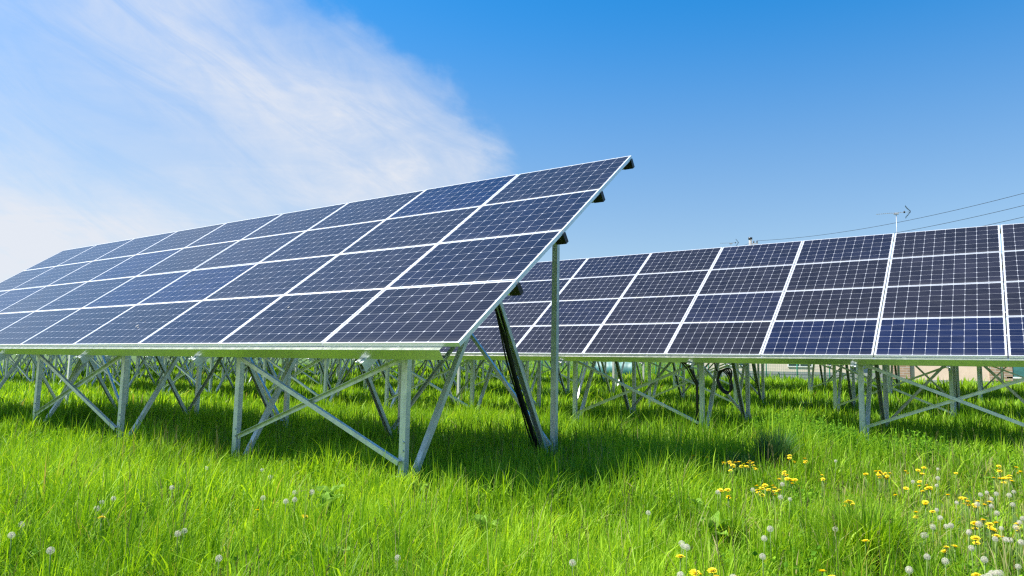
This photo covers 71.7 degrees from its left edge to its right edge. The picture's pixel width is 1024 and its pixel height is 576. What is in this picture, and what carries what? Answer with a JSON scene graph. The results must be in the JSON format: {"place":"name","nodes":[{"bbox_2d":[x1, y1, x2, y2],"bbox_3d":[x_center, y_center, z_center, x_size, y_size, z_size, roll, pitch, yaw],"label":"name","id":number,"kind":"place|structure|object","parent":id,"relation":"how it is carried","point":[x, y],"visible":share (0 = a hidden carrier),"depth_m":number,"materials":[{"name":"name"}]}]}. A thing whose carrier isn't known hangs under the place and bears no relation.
{"place":"outdoors","nodes":[
{"label":"outdoors","id":0,"kind":"place"},
{"bbox_2d":[0,360,1021,385],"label":"meadow grass","id":1,"kind":"structure","parent":0,"point":[356,372],"depth_m":43.14,"materials":[{"name":"green plant"}]},
{"bbox_2d":[0,468,1023,575],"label":"meadow grass","id":2,"kind":"structure","parent":0,"point":[456,552],"depth_m":3.90,"materials":[{"name":"green plant"}]},
{"bbox_2d":[0,387,1023,478],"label":"meadow grass","id":3,"kind":"structure","parent":0,"point":[986,432],"depth_m":11.37,"materials":[{"name":"green plant"}]},
{"bbox_2d":[0,373,1023,432],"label":"meadow grass","id":4,"kind":"structure","parent":0,"point":[1003,403],"depth_m":22.79,"materials":[{"name":"green plant"}]},
{"bbox_2d":[0,354,1023,575],"bbox_3d":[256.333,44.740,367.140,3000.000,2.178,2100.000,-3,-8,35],"label":"ground","id":5,"kind":"structure","parent":0,"point":[13,356],"depth_m":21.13,"materials":[{"name":"plant"}]},
{"bbox_2d":[7,532,14,572],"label":"dandelion","id":6,"kind":"object","parent":5,"relation":"on","point":[11,536],"visible":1,"depth_m":3.54,"materials":[{"name":"beige plant"}]},
{"bbox_2d":[46,547,54,575],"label":"dandelion","id":7,"kind":"object","parent":5,"relation":"on","point":[50,551],"visible":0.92,"depth_m":3.25,"materials":[{"name":"beige plant"}]},
{"bbox_2d":[0,354,103,373],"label":"solar array","id":8,"kind":"object","parent":5,"relation":"on","point":[49,360],"visible":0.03,"depth_m":47.25,"materials":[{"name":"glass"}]},
{"bbox_2d":[0,354,107,382],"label":"solar array","id":9,"kind":"object","parent":5,"relation":"on","point":[16,370],"visible":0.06,"depth_m":30.13,"materials":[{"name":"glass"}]},
{"bbox_2d":[57,355,191,370],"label":"solar array","id":10,"kind":"object","parent":5,"relation":"on","point":[135,365],"visible":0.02,"depth_m":54.95,"materials":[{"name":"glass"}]},
{"bbox_2d":[60,355,273,383],"bbox_3d":[-19.214,3.185,38.574,16.494,3.999,3.397,-3,-8,35],"label":"solar array","id":11,"kind":"object","parent":5,"relation":"on","point":[192,364],"visible":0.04,"depth_m":37.47,"materials":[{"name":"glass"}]},
{"bbox_2d":[175,530,180,558],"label":"dandelion","id":12,"kind":"object","parent":5,"relation":"on","point":[177,533],"visible":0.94,"depth_m":3.79,"materials":[{"name":"beige plant"}]},
{"bbox_2d":[178,528,186,575],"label":"dandelion","id":13,"kind":"object","parent":5,"relation":"on","point":[184,529],"visible":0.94,"depth_m":3.76,"materials":[{"name":"beige"}]},
{"bbox_2d":[215,555,221,574],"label":"dandelion","id":14,"kind":"object","parent":5,"relation":"on","point":[219,557],"visible":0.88,"depth_m":3.21,"materials":[{"name":"beige plant"}]},
{"bbox_2d":[53,346,399,403],"bbox_3d":[-10.469,1.761,23.614,16.494,3.997,3.397,-3,-8,35],"label":"solar array","id":15,"kind":"object","parent":5,"relation":"on","point":[267,361],"visible":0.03,"depth_m":21.66,"materials":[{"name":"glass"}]},
{"bbox_2d":[169,356,352,375],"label":"solar array","id":16,"kind":"object","parent":5,"relation":"on","point":[347,368],"visible":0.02,"depth_m":43.58,"materials":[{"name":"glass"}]},
{"bbox_2d":[193,357,336,367],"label":"solar array","id":17,"kind":"object","parent":5,"relation":"on","point":[254,360],"visible":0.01,"depth_m":57.56,"materials":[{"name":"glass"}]},
{"bbox_2d":[0,155,634,478],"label":"solar array","id":18,"kind":"object","parent":5,"relation":"on","point":[404,280],"visible":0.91,"depth_m":8.69,"materials":[{"name":"glass"}]},
{"bbox_2d":[312,484,344,497],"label":"dock plant","id":19,"kind":"object","parent":5,"relation":"on","point":[319,488],"visible":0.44,"depth_m":5.48,"materials":[{"name":"green plant"}]},
{"bbox_2d":[314,493,343,512],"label":"dock plant","id":20,"kind":"object","parent":5,"relation":"on","point":[327,497],"visible":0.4,"depth_m":5.10,"materials":[{"name":"green plant"}]},
{"bbox_2d":[316,543,349,557],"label":"dock plant","id":21,"kind":"object","parent":5,"relation":"on","point":[348,548],"visible":0.34,"depth_m":3.83,"materials":[{"name":"green plant"}]},
{"bbox_2d":[236,354,569,394],"bbox_3d":[-5.163,2.376,28.862,16.494,4.001,3.397,-3,-8,35],"label":"solar array","id":22,"kind":"object","parent":5,"relation":"on","point":[332,365],"visible":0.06,"depth_m":26.69,"materials":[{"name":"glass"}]},
{"bbox_2d":[405,482,427,492],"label":"dock plant","id":23,"kind":"object","parent":5,"relation":"on","point":[416,485],"visible":0.62,"depth_m":5.92,"materials":[{"name":"green plant"}]},
{"bbox_2d":[328,359,525,373],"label":"solar array","id":24,"kind":"object","parent":5,"relation":"on","point":[435,364],"visible":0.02,"depth_m":47.20,"materials":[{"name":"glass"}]},
{"bbox_2d":[336,359,605,382],"bbox_3d":[-2.851,2.983,36.207,16.494,3.971,3.397,-3,-8,35],"label":"solar array","id":25,"kind":"object","parent":5,"relation":"on","point":[446,373],"visible":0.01,"depth_m":34.07,"materials":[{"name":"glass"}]},
{"bbox_2d":[469,512,498,532],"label":"dock plant","id":26,"kind":"object","parent":5,"relation":"on","point":[477,518],"visible":0.62,"depth_m":4.59,"materials":[{"name":"green plant"}]},
{"bbox_2d":[0,417,1023,575],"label":"leafy ground cover","id":27,"kind":"object","parent":5,"relation":"on","point":[754,553],"visible":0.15,"depth_m":6.03,"materials":[{"name":"green plant"}]},
{"bbox_2d":[569,560,575,575],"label":"dandelion","id":28,"kind":"object","parent":5,"relation":"on","point":[572,563],"visible":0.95,"depth_m":3.33,"materials":[{"name":"beige plant"}]},
{"bbox_2d":[595,362,631,376],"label":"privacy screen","id":29,"kind":"object","parent":5,"relation":"on","point":[627,368],"visible":0.22,"depth_m":41.81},
{"bbox_2d":[525,360,830,379],"bbox_3d":[8.290,4.651,40.835,18.660,1.900,0.060,-3,-8,35],"label":"fence","id":30,"kind":"object","parent":5,"relation":"on","point":[655,372],"visible":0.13,"depth_m":37.93,"materials":[{"name":"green metal"}]},
{"bbox_2d":[675,554,684,570],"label":"dandelion","id":31,"kind":"object","parent":5,"relation":"on","point":[680,556],"visible":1,"depth_m":3.37,"materials":[{"name":"yellow plant"}]},
{"bbox_2d":[678,540,684,560],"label":"dandelion","id":32,"kind":"object","parent":5,"relation":"on","point":[681,542],"visible":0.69,"depth_m":3.73,"materials":[{"name":"beige plant"}]},
{"bbox_2d":[684,544,689,572],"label":"dandelion","id":33,"kind":"object","parent":5,"relation":"on","point":[686,546],"visible":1,"depth_m":3.47,"materials":[{"name":"beige plant"}]},
{"bbox_2d":[690,569,699,575],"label":"dandelion","id":34,"kind":"object","parent":5,"relation":"on","point":[693,572],"visible":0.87,"depth_m":3.17,"materials":[{"name":"yellow plant"}]},
{"bbox_2d":[686,498,708,514],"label":"dock plant","id":35,"kind":"object","parent":5,"relation":"on","point":[698,502],"visible":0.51,"depth_m":5.31,"materials":[{"name":"green plant"}]},
{"bbox_2d":[384,223,1023,441],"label":"solar array","id":36,"kind":"object","parent":5,"relation":"on","point":[938,300],"visible":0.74,"depth_m":12.74,"materials":[{"name":"glass"}]},
{"bbox_2d":[707,567,716,575],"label":"dandelion","id":37,"kind":"object","parent":5,"relation":"on","point":[712,570],"visible":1,"depth_m":3.16,"materials":[{"name":"yellow plant"}]},
{"bbox_2d":[697,511,730,541],"bbox_3d":[1.313,1.544,4.574,0.237,0.181,0.233,-3,-8,35],"label":"dock plant","id":38,"kind":"object","parent":5,"relation":"on","point":[716,516],"visible":0.65,"depth_m":4.55,"materials":[{"name":"green plant"}]},
{"bbox_2d":[690,498,767,554],"bbox_3d":[1.423,1.555,4.649,0.651,0.386,0.634,-3,-8,35],"label":"grass tuft","id":39,"kind":"object","parent":5,"relation":"on","point":[736,518],"visible":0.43,"depth_m":4.58,"materials":[{"name":"green plant"}]},
{"bbox_2d":[718,449,765,473],"bbox_3d":[2.494,1.923,7.751,0.677,0.355,0.557,-1,-6,16],"label":"grass tuft","id":40,"kind":"object","parent":5,"relation":"on","point":[744,460],"visible":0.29,"depth_m":7.70,"materials":[{"name":"green plant"}]},
{"bbox_2d":[748,237,757,244],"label":"utility pole","id":41,"kind":"object","parent":5,"relation":"on","point":[750,240],"visible":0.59,"depth_m":59.81,"materials":[{"name":"concrete"}]},
{"bbox_2d":[758,193,1023,240],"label":"overhead wire","id":42,"kind":"object","parent":41,"relation":"attached to","point":[901,221],"visible":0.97,"depth_m":44.91,"materials":[{"name":"black metal"}]},
{"bbox_2d":[759,553,765,575],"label":"dandelion","id":43,"kind":"object","parent":5,"relation":"on","point":[762,555],"visible":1,"depth_m":3.38,"materials":[{"name":"beige plant"}]},
{"bbox_2d":[762,535,767,574],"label":"dandelion","id":44,"kind":"object","parent":5,"relation":"on","point":[765,538],"visible":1,"depth_m":3.90,"materials":[{"name":"beige plant"}]},
{"bbox_2d":[767,526,773,567],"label":"dandelion","id":45,"kind":"object","parent":5,"relation":"on","point":[770,530],"visible":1,"depth_m":3.89,"materials":[{"name":"beige plant"}]},
{"bbox_2d":[739,422,811,471],"bbox_3d":[2.933,1.807,7.933,0.698,0.649,0.801,6,-8,-39],"label":"grass tuft","id":46,"kind":"object","parent":5,"relation":"on","point":[778,447],"visible":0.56,"depth_m":7.82,"materials":[{"name":"green plant"}]},
{"bbox_2d":[704,363,867,372],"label":"house","id":47,"kind":"structure","parent":5,"relation":"on","point":[784,367],"depth_m":49.64,"materials":[{"name":"concrete"}]},
{"bbox_2d":[788,364,812,366],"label":"window","id":48,"kind":"structure","parent":47,"relation":"in","point":[789,365],"depth_m":49.10,"materials":[{"name":"white glass"}]},
{"bbox_2d":[749,406,825,436],"bbox_3d":[4.093,2.115,10.597,1.181,0.688,1.104,-3,-8,35],"label":"leafy weed","id":49,"kind":"object","parent":5,"relation":"on","point":[776,419],"visible":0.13,"depth_m":10.59,"materials":[{"name":"green plant"}]},
{"bbox_2d":[704,370,882,381],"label":"block wall","id":50,"kind":"structure","parent":5,"relation":"on","point":[788,374],"depth_m":36.71,"materials":[{"name":"concrete"}]},
{"bbox_2d":[565,271,1023,421],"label":"metal frame","id":51,"kind":"object","parent":5,"relation":"on","point":[954,386],"visible":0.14,"depth_m":19.65,"materials":[{"name":"metal"}]},
{"bbox_2d":[775,415,845,442],"bbox_3d":[4.197,2.081,9.926,0.969,0.599,0.958,-3,-8,35],"label":"leafy weed","id":52,"kind":"object","parent":5,"relation":"on","point":[797,421],"visible":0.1,"depth_m":9.94,"materials":[{"name":"green plant"}]},
{"bbox_2d":[615,362,1023,401],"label":"metal frame","id":53,"kind":"object","parent":5,"relation":"on","point":[897,373],"visible":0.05,"depth_m":25.87,"materials":[{"name":"metal"}]},
{"bbox_2d":[789,415,874,454],"bbox_3d":[4.147,1.979,9.243,1.063,0.636,1.029,-3,-8,35],"label":"leafy weed","id":54,"kind":"object","parent":5,"relation":"on","point":[839,435],"visible":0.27,"depth_m":9.16,"materials":[{"name":"green plant"}]},
{"bbox_2d":[799,486,963,575],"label":"grass tuft","id":55,"kind":"object","parent":5,"relation":"on","point":[866,522],"visible":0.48,"depth_m":4.14,"materials":[{"name":"green plant"}]},
{"bbox_2d":[905,566,912,575],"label":"dandelion","id":56,"kind":"object","parent":5,"relation":"on","point":[908,569],"visible":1,"depth_m":3.32,"materials":[{"name":"beige plant"}]},
{"bbox_2d":[867,428,954,468],"bbox_3d":[4.991,2.011,8.895,0.974,0.498,0.943,-3,-8,35],"label":"leafy weed","id":57,"kind":"object","parent":5,"relation":"on","point":[913,446],"visible":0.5,"depth_m":8.82,"materials":[{"name":"green plant"}]},
{"bbox_2d":[922,500,928,531],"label":"dandelion","id":58,"kind":"object","parent":5,"relation":"on","point":[925,502],"visible":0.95,"depth_m":5.13,"materials":[{"name":"yellow plant"}]},
{"bbox_2d":[924,553,930,575],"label":"dandelion","id":59,"kind":"object","parent":5,"relation":"on","point":[926,557],"visible":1,"depth_m":3.53,"materials":[{"name":"beige plant"}]},
{"bbox_2d":[930,524,935,559],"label":"dandelion","id":60,"kind":"object","parent":5,"relation":"on","point":[933,527],"visible":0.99,"depth_m":4.15,"materials":[{"name":"beige plant"}]},
{"bbox_2d":[935,484,938,514],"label":"dandelion","id":61,"kind":"object","parent":5,"relation":"on","point":[937,485],"visible":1,"depth_m":5.62,"materials":[{"name":"beige"}]},
{"bbox_2d":[935,477,939,507],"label":"dandelion","id":62,"kind":"object","parent":5,"relation":"on","point":[936,478],"visible":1,"depth_m":5.95,"materials":[{"name":"beige"}]},
{"bbox_2d":[935,508,940,547],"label":"dandelion","id":63,"kind":"object","parent":5,"relation":"on","point":[937,510],"visible":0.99,"depth_m":4.63,"materials":[{"name":"beige"}]},
{"bbox_2d":[938,516,942,551],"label":"dandelion","id":64,"kind":"object","parent":5,"relation":"on","point":[940,529],"visible":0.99,"depth_m":4.61,"materials":[{"name":"beige plant"}]},
{"bbox_2d":[941,558,948,575],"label":"dandelion","id":65,"kind":"object","parent":5,"relation":"on","point":[945,561],"visible":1,"depth_m":3.45,"materials":[{"name":"beige plant"}]},
{"bbox_2d":[944,524,950,571],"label":"dandelion","id":66,"kind":"object","parent":5,"relation":"on","point":[947,538],"visible":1,"depth_m":4.09,"materials":[{"name":"beige"}]},
{"bbox_2d":[948,523,953,574],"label":"dandelion","id":67,"kind":"object","parent":5,"relation":"on","point":[950,525],"visible":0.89,"depth_m":4.26,"materials":[{"name":"beige plant"}]},
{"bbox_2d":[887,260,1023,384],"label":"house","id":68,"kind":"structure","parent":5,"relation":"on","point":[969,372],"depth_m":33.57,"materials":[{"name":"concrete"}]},
{"bbox_2d":[876,205,910,229],"bbox_3d":[20.282,-2.583,37.614,1.629,3.507,0.520,-2,-7,29],"label":"tv antenna","id":69,"kind":"object","parent":68,"relation":"attached to","point":[896,214],"visible":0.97,"depth_m":37.62,"materials":[{"name":"metal"}]},
{"bbox_2d":[1007,367,1023,378],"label":"window","id":70,"kind":"structure","parent":68,"relation":"in","point":[1017,370],"depth_m":32.37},
{"bbox_2d":[955,501,957,533],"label":"dandelion","id":71,"kind":"object","parent":5,"relation":"on","point":[956,503],"visible":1,"depth_m":5.08,"materials":[{"name":"beige"}]},
{"bbox_2d":[966,530,970,572],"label":"dandelion","id":72,"kind":"object","parent":5,"relation":"on","point":[969,533],"visible":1,"depth_m":3.99,"materials":[{"name":"beige plant"}]},
{"bbox_2d":[968,545,974,572],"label":"dandelion","id":73,"kind":"object","parent":5,"relation":"on","point":[971,547],"visible":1,"depth_m":3.58,"materials":[{"name":"beige plant"}]},
{"bbox_2d":[971,521,976,552],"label":"dandelion","id":74,"kind":"object","parent":5,"relation":"on","point":[972,522],"visible":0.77,"depth_m":4.43,"materials":[{"name":"yellow plant"}]},
{"bbox_2d":[971,536,980,564],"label":"dandelion","id":75,"kind":"object","parent":5,"relation":"on","point":[976,538],"visible":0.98,"depth_m":4.01,"materials":[{"name":"yellow plant"}]},
{"bbox_2d":[974,502,981,550],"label":"dandelion","id":76,"kind":"object","parent":5,"relation":"on","point":[977,504],"visible":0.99,"depth_m":4.84,"materials":[{"name":"beige"}]},
{"bbox_2d":[975,521,982,575],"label":"dandelion","id":77,"kind":"object","parent":5,"relation":"on","point":[979,523],"visible":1,"depth_m":4.21,"materials":[{"name":"beige"}]},
{"bbox_2d":[981,519,985,564],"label":"dandelion","id":78,"kind":"object","parent":5,"relation":"on","point":[983,520],"visible":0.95,"depth_m":4.54,"materials":[{"name":"green plant"}]},
{"bbox_2d":[980,556,987,575],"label":"dandelion","id":79,"kind":"object","parent":5,"relation":"on","point":[985,559],"visible":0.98,"depth_m":3.36,"materials":[{"name":"beige plant"}]},
{"bbox_2d":[985,491,989,520],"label":"dandelion","id":80,"kind":"object","parent":5,"relation":"on","point":[987,503],"visible":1,"depth_m":5.43,"materials":[{"name":"beige"}]},
{"bbox_2d":[986,522,993,558],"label":"dandelion","id":81,"kind":"object","parent":5,"relation":"on","point":[989,524],"visible":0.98,"depth_m":4.34,"materials":[{"name":"yellow plant"}]},
{"bbox_2d":[987,526,993,559],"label":"dandelion","id":82,"kind":"object","parent":5,"relation":"on","point":[990,538],"visible":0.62,"depth_m":4.42,"materials":[{"name":"yellow plant"}]},
{"bbox_2d":[989,528,997,561],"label":"dandelion","id":83,"kind":"object","parent":5,"relation":"on","point":[992,529],"visible":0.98,"depth_m":4.15,"materials":[{"name":"yellow plant"}]},
{"bbox_2d":[992,536,997,565],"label":"dandelion","id":84,"kind":"object","parent":5,"relation":"on","point":[995,547],"visible":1,"depth_m":4.03,"materials":[{"name":"beige plant"}]},
{"bbox_2d":[992,521,998,554],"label":"dandelion","id":85,"kind":"object","parent":5,"relation":"on","point":[996,533],"visible":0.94,"depth_m":4.41,"materials":[{"name":"plant"}]},
{"bbox_2d":[992,534,999,554],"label":"dandelion","id":86,"kind":"object","parent":5,"relation":"on","point":[996,535],"visible":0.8,"depth_m":4.21,"materials":[{"name":"yellow plant"}]},
{"bbox_2d":[995,511,999,537],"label":"dandelion","id":87,"kind":"object","parent":5,"relation":"on","point":[997,513],"visible":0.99,"depth_m":4.82,"materials":[{"name":"beige plant"}]},
{"bbox_2d":[1000,526,1005,567],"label":"dandelion","id":88,"kind":"object","parent":5,"relation":"on","point":[1002,528],"visible":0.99,"depth_m":4.13,"materials":[{"name":"beige"}]},
{"bbox_2d":[1004,537,1008,563],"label":"dandelion","id":89,"kind":"object","parent":5,"relation":"on","point":[1005,539],"visible":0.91,"depth_m":4.05,"materials":[{"name":"beige plant"}]},
{"bbox_2d":[1007,493,1011,524],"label":"dandelion","id":90,"kind":"object","parent":5,"relation":"on","point":[1008,494],"visible":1,"depth_m":5.47,"materials":[{"name":"beige"}]},
{"bbox_2d":[1007,537,1012,573],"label":"dandelion","id":91,"kind":"object","parent":5,"relation":"on","point":[1010,540],"visible":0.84,"depth_m":4.01,"materials":[{"name":"beige plant"}]},
{"bbox_2d":[1010,502,1015,536],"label":"dandelion","id":92,"kind":"object","parent":5,"relation":"on","point":[1012,503],"visible":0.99,"depth_m":5.09,"materials":[{"name":"beige"}]},
{"bbox_2d":[1013,524,1018,563],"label":"dandelion","id":93,"kind":"object","parent":5,"relation":"on","point":[1016,540],"visible":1,"depth_m":4.12,"materials":[{"name":"beige"}]},
{"bbox_2d":[1015,564,1021,575],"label":"dandelion","id":94,"kind":"object","parent":5,"relation":"on","point":[1018,567],"visible":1,"depth_m":3.46,"materials":[{"name":"beige plant"}]},
{"bbox_2d":[1017,520,1023,557],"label":"dandelion","id":95,"kind":"object","parent":5,"relation":"on","point":[1019,521],"visible":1,"depth_m":4.38,"materials":[{"name":"beige plant"}]},
{"bbox_2d":[1018,539,1023,574],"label":"dandelion","id":96,"kind":"object","parent":5,"relation":"on","point":[1020,541],"visible":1,"depth_m":3.95,"materials":[{"name":"beige plant"}]},
{"bbox_2d":[0,0,1023,369],"label":"sky","id":97,"kind":"structure","parent":0,"point":[768,121],"materials":[{"name":"blue"}]},
{"bbox_2d":[9,411,1023,575],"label":"grass seed heads","id":98,"kind":"object","parent":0,"point":[327,568],"depth_m":4.63,"materials":[{"name":"green plant"}]},
{"bbox_2d":[897,205,1023,232],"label":"overhead wire","id":99,"kind":"object","parent":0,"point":[963,219],"visible":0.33,"depth_m":40.94,"materials":[{"name":"black metal"}]}
]}

